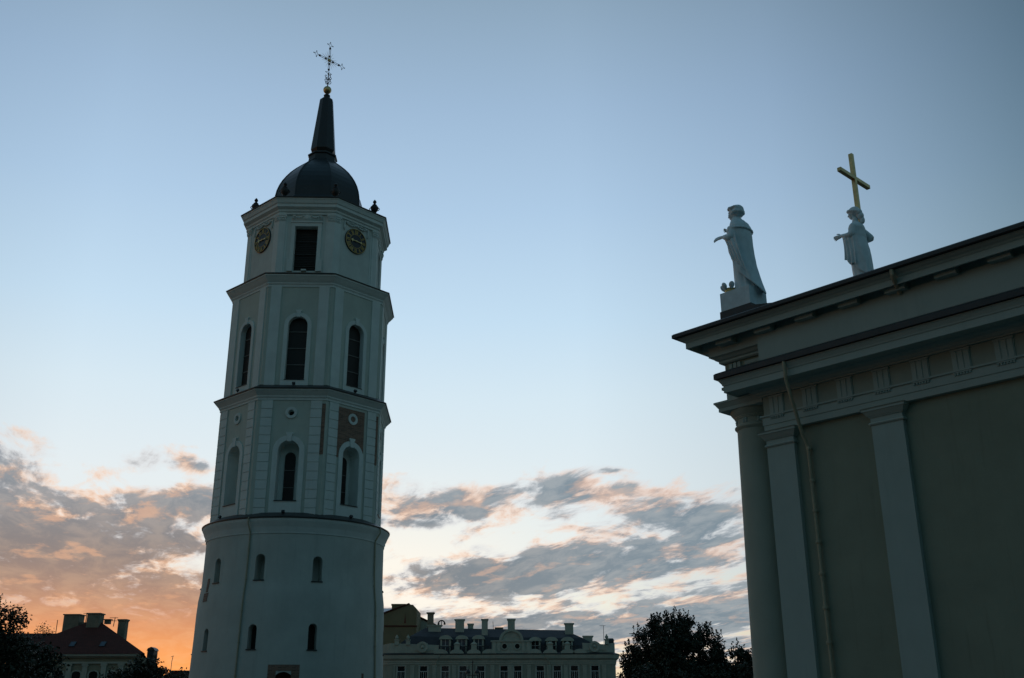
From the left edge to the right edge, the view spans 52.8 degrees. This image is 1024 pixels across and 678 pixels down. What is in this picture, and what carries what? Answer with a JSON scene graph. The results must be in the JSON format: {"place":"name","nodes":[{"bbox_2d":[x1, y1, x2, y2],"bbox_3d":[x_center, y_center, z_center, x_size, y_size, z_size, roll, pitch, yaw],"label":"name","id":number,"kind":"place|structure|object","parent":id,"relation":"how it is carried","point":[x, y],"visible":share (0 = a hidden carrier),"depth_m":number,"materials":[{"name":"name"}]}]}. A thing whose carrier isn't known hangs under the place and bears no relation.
{"place":"outdoors","nodes":[
{"label":"outdoors","id":0,"kind":"place"},
{"bbox_2d":[30,621,55,639],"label":"tree","id":1,"kind":"object","parent":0,"point":[44,633],"visible":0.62,"depth_m":119.64,"materials":[{"name":"green plant"}]},
{"bbox_2d":[171,670,189,677],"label":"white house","id":2,"kind":"structure","parent":0,"point":[175,672],"depth_m":137.53,"materials":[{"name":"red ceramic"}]},
{"bbox_2d":[189,42,393,677],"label":"bell tower","id":3,"kind":"structure","parent":0,"point":[294,590],"depth_m":72.17,"materials":[{"name":"paint"}]},
{"bbox_2d":[234,413,240,423],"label":"round window","id":4,"kind":"structure","parent":3,"relation":"in","point":[237,414],"depth_m":73.19,"materials":[{"name":"white paint"}]},
{"bbox_2d":[233,317,254,393],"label":"window frame","id":5,"kind":"structure","parent":3,"relation":"in","point":[247,320],"depth_m":74.90,"materials":[{"name":"white paint"}]},
{"bbox_2d":[241,326,251,385],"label":"belfry window","id":6,"kind":"structure","parent":3,"relation":"in","point":[248,335],"depth_m":75.49,"materials":[{"name":"black glass"}]},
{"bbox_2d":[251,625,256,648],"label":"slit window","id":7,"kind":"structure","parent":3,"relation":"in","point":[254,630],"depth_m":66.68,"materials":[{"name":"black glass"}]},
{"bbox_2d":[275,672,290,677],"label":"door","id":8,"kind":"structure","parent":3,"relation":"in","point":[281,675],"depth_m":65.98,"materials":[{"name":"black wood"}]},
{"bbox_2d":[282,452,295,499],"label":"slit window","id":9,"kind":"structure","parent":3,"relation":"in","point":[290,458],"depth_m":71.19,"materials":[{"name":"black glass"}]},
{"bbox_2d":[285,407,296,417],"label":"round window","id":10,"kind":"structure","parent":3,"relation":"in","point":[293,414],"depth_m":71.82,"materials":[{"name":"white paint"}]},
{"bbox_2d":[279,310,311,384],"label":"window frame","id":11,"kind":"structure","parent":3,"relation":"in","point":[298,313],"depth_m":73.45,"materials":[{"name":"white paint"}]},
{"bbox_2d":[285,318,307,378],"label":"belfry window","id":12,"kind":"structure","parent":3,"relation":"in","point":[296,352],"depth_m":73.93,"materials":[{"name":"black glass"}]},
{"bbox_2d":[286,221,322,271],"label":"window frame","id":13,"kind":"structure","parent":3,"relation":"in","point":[318,224],"depth_m":77.16,"materials":[{"name":"white paint"}]},
{"bbox_2d":[293,230,317,270],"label":"louver window","id":14,"kind":"structure","parent":3,"relation":"in","point":[306,240],"depth_m":77.54,"materials":[{"name":"brown wood"}]},
{"bbox_2d":[307,624,314,649],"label":"slit window","id":15,"kind":"structure","parent":3,"relation":"in","point":[311,631],"depth_m":67.10,"materials":[{"name":"black glass"}]},
{"bbox_2d":[340,458,346,503],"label":"slit window","id":16,"kind":"structure","parent":3,"relation":"in","point":[344,465],"depth_m":72.77,"materials":[{"name":"black glass"}]},
{"bbox_2d":[348,414,357,424],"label":"round window","id":17,"kind":"structure","parent":3,"relation":"in","point":[351,415],"depth_m":73.51,"materials":[{"name":"white paint"}]},
{"bbox_2d":[346,326,359,387],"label":"belfry window","id":18,"kind":"structure","parent":3,"relation":"in","point":[354,335],"depth_m":75.65,"materials":[{"name":"black glass"}]},
{"bbox_2d":[342,318,366,394],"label":"window frame","id":19,"kind":"structure","parent":3,"relation":"in","point":[357,321],"depth_m":75.17,"materials":[{"name":"white paint"}]},
{"bbox_2d":[376,244,381,288],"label":"window frame","id":20,"kind":"structure","parent":3,"relation":"in","point":[379,251],"depth_m":82.46,"materials":[{"name":"white paint"}]},
{"bbox_2d":[380,337,384,400],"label":"window frame","id":21,"kind":"structure","parent":3,"relation":"in","point":[383,343],"depth_m":79.46,"materials":[{"name":"white paint"}]},
{"bbox_2d":[383,612,619,677],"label":"palace","id":22,"kind":"structure","parent":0,"point":[431,650],"depth_m":181.40,"materials":[{"name":"grey paint"}]},
{"bbox_2d":[396,665,406,677],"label":"window","id":23,"kind":"structure","parent":22,"relation":"in","point":[400,669],"depth_m":180.95,"materials":[{"name":"paint"}]},
{"bbox_2d":[418,665,428,677],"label":"window","id":24,"kind":"structure","parent":22,"relation":"in","point":[423,670],"depth_m":180.90,"materials":[{"name":"paint"}]},
{"bbox_2d":[440,665,450,677],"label":"window","id":25,"kind":"structure","parent":22,"relation":"in","point":[444,669],"depth_m":180.90,"materials":[{"name":"paint"}]},
{"bbox_2d":[458,665,468,677],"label":"window","id":26,"kind":"structure","parent":22,"relation":"in","point":[462,669],"depth_m":180.90,"materials":[{"name":"paint"}]},
{"bbox_2d":[475,665,485,677],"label":"window","id":27,"kind":"structure","parent":22,"relation":"in","point":[482,668],"depth_m":180.90,"materials":[{"name":"paint"}]},
{"bbox_2d":[499,665,508,677],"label":"window","id":28,"kind":"structure","parent":22,"relation":"in","point":[503,669],"depth_m":180.90,"materials":[{"name":"paint"}]},
{"bbox_2d":[513,665,522,677],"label":"window","id":29,"kind":"structure","parent":22,"relation":"in","point":[517,669],"depth_m":180.92,"materials":[{"name":"paint"}]},
{"bbox_2d":[535,665,545,677],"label":"window","id":30,"kind":"structure","parent":22,"relation":"in","point":[540,672],"depth_m":180.90,"materials":[{"name":"paint"}]},
{"bbox_2d":[552,665,562,677],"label":"window","id":31,"kind":"structure","parent":22,"relation":"in","point":[557,671],"depth_m":180.90,"materials":[{"name":"paint"}]},
{"bbox_2d":[569,665,579,677],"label":"window","id":32,"kind":"structure","parent":22,"relation":"in","point":[574,670],"depth_m":180.90,"materials":[{"name":"paint"}]},
{"bbox_2d":[590,665,599,677],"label":"window","id":33,"kind":"structure","parent":22,"relation":"in","point":[594,669],"depth_m":180.95,"materials":[{"name":"paint"}]},
{"bbox_2d":[0,0,1023,675],"label":"sky","id":34,"kind":"structure","parent":0,"point":[555,183],"materials":[{"name":"blue"}]},
{"bbox_2d":[672,221,1023,677],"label":"cathedral","id":35,"kind":"structure","parent":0,"point":[877,415],"depth_m":44.30,"materials":[{"name":"beige paint"}]},
{"bbox_2d":[714,205,766,311],"bbox_3d":[12.017,-4.308,54.206,1.846,6.095,2.492,18,-26,-40],"label":"statue","id":36,"kind":"object","parent":35,"relation":"on","point":[749,285],"visible":1,"depth_m":53.40,"materials":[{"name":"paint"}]},
{"bbox_2d":[720,281,734,291],"bbox_3d":[11.374,-2.612,53.748,1.026,0.508,1.011,18,-26,-40],"label":"crown","id":37,"kind":"object","parent":36,"relation":"on","point":[723,288],"visible":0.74,"depth_m":53.47,"materials":[{"name":"gold metal"}]},
{"bbox_2d":[833,206,873,275],"bbox_3d":[20.987,-5.685,63.298,1.821,5.146,2.009,18,-26,-40],"label":"statue","id":38,"kind":"object","parent":35,"relation":"on","point":[857,237],"visible":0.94,"depth_m":62.63,"materials":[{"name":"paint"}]},
{"bbox_2d":[837,153,869,222],"bbox_3d":[21.613,-7.498,64.209,3.580,9.120,0.264,18,-26,-40],"label":"cross","id":39,"kind":"object","parent":38,"relation":"in","point":[853,178],"visible":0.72,"depth_m":64.93,"materials":[{"name":"gold metal"}]},
{"label":"ground","id":40,"kind":"structure","parent":0,"visible":0},
{"bbox_2d":[0,593,41,677],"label":"tree","id":41,"kind":"object","parent":40,"relation":"on","point":[10,666],"visible":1,"depth_m":82.43,"materials":[{"name":"green plant"}]},
{"bbox_2d":[3,631,69,677],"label":"tree","id":42,"kind":"object","parent":40,"relation":"on","point":[45,661],"visible":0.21,"depth_m":87.49,"materials":[{"name":"green plant"}]},
{"bbox_2d":[1,613,158,677],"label":"red roofed house","id":43,"kind":"structure","parent":40,"relation":"on","point":[93,646],"depth_m":115.87,"materials":[{"name":"paint"}]},
{"bbox_2d":[70,670,80,677],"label":"window","id":44,"kind":"structure","parent":43,"relation":"in","point":[76,673],"depth_m":114.51,"materials":[{"name":"glass"}]},
{"bbox_2d":[87,670,98,677],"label":"window","id":45,"kind":"structure","parent":43,"relation":"in","point":[93,673],"depth_m":114.46,"materials":[{"name":"glass"}]},
{"bbox_2d":[99,654,173,677],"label":"tree","id":46,"kind":"object","parent":40,"relation":"on","point":[136,670],"visible":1,"depth_m":95.07,"materials":[{"name":"green plant"}]},
{"bbox_2d":[162,667,188,677],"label":"tree","id":47,"kind":"object","parent":40,"relation":"on","point":[181,674],"visible":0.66,"depth_m":105.83,"materials":[{"name":"green plant"}]},
{"bbox_2d":[383,603,420,644],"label":"ochre house","id":48,"kind":"structure","parent":40,"relation":"on","point":[402,621],"depth_m":198.41,"materials":[{"name":"yellow paint"}]},
{"bbox_2d":[420,617,435,630],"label":"grey house","id":49,"kind":"structure","parent":40,"relation":"on","point":[423,624],"depth_m":207.88,"materials":[{"name":"paint"}]},
{"bbox_2d":[465,660,479,677],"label":"street lamp","id":50,"kind":"object","parent":40,"relation":"on","point":[468,672],"visible":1,"depth_m":114.14,"materials":[{"name":"metal"}]},
{"bbox_2d":[616,605,728,677],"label":"tree","id":51,"kind":"object","parent":40,"relation":"on","point":[665,650],"visible":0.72,"depth_m":142.56,"materials":[{"name":"green plant"}]},
{"bbox_2d":[715,637,753,677],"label":"tree","id":52,"kind":"object","parent":40,"relation":"on","point":[739,653],"visible":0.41,"depth_m":141.29,"materials":[{"name":"green plant"}]}
]}

